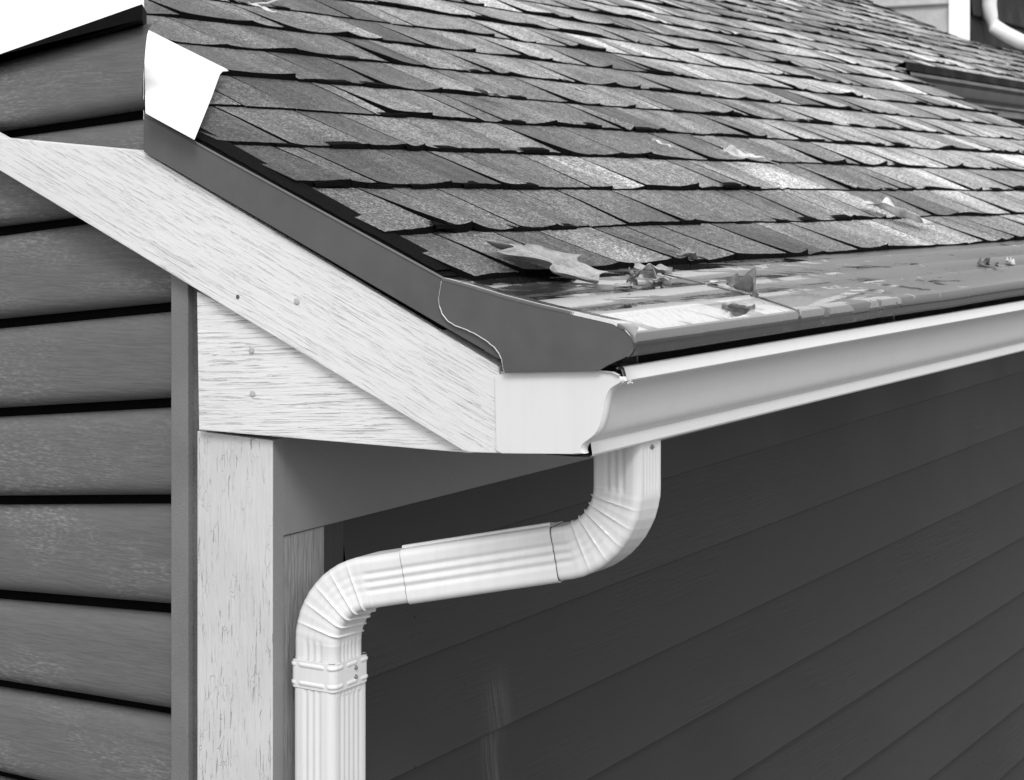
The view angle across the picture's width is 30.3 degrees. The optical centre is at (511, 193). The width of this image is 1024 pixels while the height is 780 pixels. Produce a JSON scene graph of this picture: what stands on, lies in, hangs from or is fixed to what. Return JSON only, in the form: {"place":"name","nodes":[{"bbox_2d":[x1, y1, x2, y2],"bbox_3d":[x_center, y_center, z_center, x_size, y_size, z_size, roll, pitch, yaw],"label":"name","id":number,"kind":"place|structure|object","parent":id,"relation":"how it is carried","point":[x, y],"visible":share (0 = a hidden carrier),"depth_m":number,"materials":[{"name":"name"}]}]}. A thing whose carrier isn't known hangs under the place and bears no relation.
{"place":"outdoors","nodes":[
{"label":"outdoors","id":0,"kind":"place"},
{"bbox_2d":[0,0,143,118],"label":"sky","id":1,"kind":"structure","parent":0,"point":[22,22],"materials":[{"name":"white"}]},
{"label":"ground","id":2,"kind":"structure","parent":0,"visible":0},
{"bbox_2d":[0,0,1023,779],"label":"house","id":3,"kind":"structure","parent":2,"relation":"on","point":[248,372],"depth_m":4.14,"materials":[{"name":"wood"}]},
{"bbox_2d":[144,30,227,139],"bbox_3d":[-0.644,-0.231,3.778,0.178,0.270,0.816,0,0,-11],"label":"metal sheet","id":4,"kind":"object","parent":3,"relation":"on","point":[180,83],"visible":0.94,"depth_m":3.76,"materials":[{"name":"white metal"}]},
{"bbox_2d":[256,0,278,4],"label":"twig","id":5,"kind":"object","parent":3,"relation":"on","point":[269,2],"visible":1,"depth_m":5.09,"materials":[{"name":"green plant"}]},
{"bbox_2d":[249,2,289,15],"bbox_3d":[-0.646,-0.490,5.014,0.113,0.034,0.022,0,0,-20],"label":"leaf","id":6,"kind":"object","parent":3,"relation":"on","point":[262,7],"visible":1,"depth_m":5.01,"materials":[{"name":"white plant"}]},
{"bbox_2d":[291,440,660,779],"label":"downspout","id":7,"kind":"object","parent":3,"relation":"attached to","point":[611,525],"visible":1,"depth_m":3.32,"materials":[{"name":"white metal"}]},
{"bbox_2d":[473,87,505,96],"bbox_3d":[-0.061,-0.266,4.958,0.058,0.023,0.101,0,0,31],"label":"leaf","id":8,"kind":"object","parent":3,"relation":"on","point":[483,91],"visible":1,"depth_m":4.93,"materials":[{"name":"grey plant"}]},
{"bbox_2d":[570,86,595,95],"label":"leaf","id":9,"kind":"object","parent":3,"relation":"on","point":[577,88],"visible":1,"depth_m":5.56,"materials":[{"name":"grey plant"}]},
{"bbox_2d":[652,139,675,147],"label":"leaf","id":10,"kind":"object","parent":3,"relation":"on","point":[659,142],"visible":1,"depth_m":5.16,"materials":[{"name":"white plant"}]},
{"bbox_2d":[676,247,698,258],"bbox_3d":[0.370,0.124,3.946,0.034,0.027,0.068,0,0,31],"label":"leaf","id":11,"kind":"object","parent":3,"relation":"on","point":[688,252],"visible":1,"depth_m":3.94,"materials":[{"name":"grey plant"}]},
{"bbox_2d":[438,240,1023,372],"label":"gutter guard","id":12,"kind":"object","parent":3,"relation":"attached to","point":[544,323],"visible":0.96,"depth_m":3.44,"materials":[{"name":"metal"}]},
{"bbox_2d":[485,240,607,284],"bbox_3d":[0.067,0.123,3.412,0.237,0.080,0.217,0,0,-10],"label":"leaf","id":13,"kind":"object","parent":12,"relation":"on","point":[567,265],"visible":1,"depth_m":3.43,"materials":[{"name":"grey plant"}]},
{"bbox_2d":[613,283,633,287],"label":"leaf","id":14,"kind":"object","parent":12,"relation":"on","point":[619,285],"visible":1,"depth_m":3.40,"materials":[{"name":"grey plant"}]},
{"bbox_2d":[629,267,640,277],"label":"leaf","id":15,"kind":"object","parent":12,"relation":"on","point":[632,273],"visible":1,"depth_m":3.58,"materials":[{"name":"grey plant"}]},
{"bbox_2d":[634,262,682,274],"bbox_3d":[0.287,0.147,3.701,0.097,0.025,0.037,0,0,1],"label":"leaf","id":16,"kind":"object","parent":12,"relation":"on","point":[661,268],"visible":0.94,"depth_m":3.70,"materials":[{"name":"grey plant"}]},
{"bbox_2d":[652,267,669,280],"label":"leaf","id":17,"kind":"object","parent":12,"relation":"on","point":[662,278],"visible":1,"depth_m":3.58,"materials":[{"name":"grey plant"}]},
{"bbox_2d":[726,268,766,297],"bbox_3d":[0.441,0.169,3.555,0.060,0.056,0.055,0,0,-42],"label":"leaf","id":18,"kind":"object","parent":12,"relation":"on","point":[746,282],"visible":1,"depth_m":3.55,"materials":[{"name":"grey plant"}]},
{"bbox_2d":[977,258,991,265],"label":"leaf","id":19,"kind":"object","parent":12,"relation":"on","point":[980,262],"visible":1,"depth_m":4.92,"materials":[{"name":"grey plant"}]},
{"bbox_2d":[980,258,1001,266],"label":"leaf","id":20,"kind":"object","parent":12,"relation":"on","point":[995,264],"visible":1,"depth_m":4.93,"materials":[{"name":"grey plant"}]},
{"bbox_2d":[1006,257,1014,263],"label":"leaf","id":21,"kind":"object","parent":12,"relation":"on","point":[1011,261],"visible":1,"depth_m":5.09,"materials":[{"name":"white plant"}]},
{"bbox_2d":[722,145,778,163],"bbox_3d":[0.688,-0.112,5.451,0.199,0.054,0.040,0,0,-35],"label":"leaf","id":22,"kind":"object","parent":3,"relation":"on","point":[731,150],"visible":1,"depth_m":5.43,"materials":[{"name":"white plant"}]},
{"bbox_2d":[495,295,1023,456],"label":"gutter","id":23,"kind":"object","parent":3,"relation":"attached to","point":[626,403],"visible":1,"depth_m":3.47,"materials":[{"name":"white metal"}]},
{"bbox_2d":[858,197,951,230],"bbox_3d":[1.131,0.059,5.444,0.277,0.099,0.121,0,0,-26],"label":"leaf","id":24,"kind":"object","parent":3,"relation":"on","point":[887,204],"visible":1,"depth_m":5.42,"materials":[{"name":"white plant"}]},
{"bbox_2d":[894,61,1023,112],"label":"gutter","id":25,"kind":"object","parent":3,"relation":"on","point":[991,92],"visible":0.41,"depth_m":11.65,"materials":[{"name":"grey metal"}]},
{"bbox_2d":[982,0,1023,49],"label":"downspout","id":26,"kind":"object","parent":3,"relation":"attached to","point":[998,29],"visible":1,"depth_m":16.24,"materials":[{"name":"white metal"}]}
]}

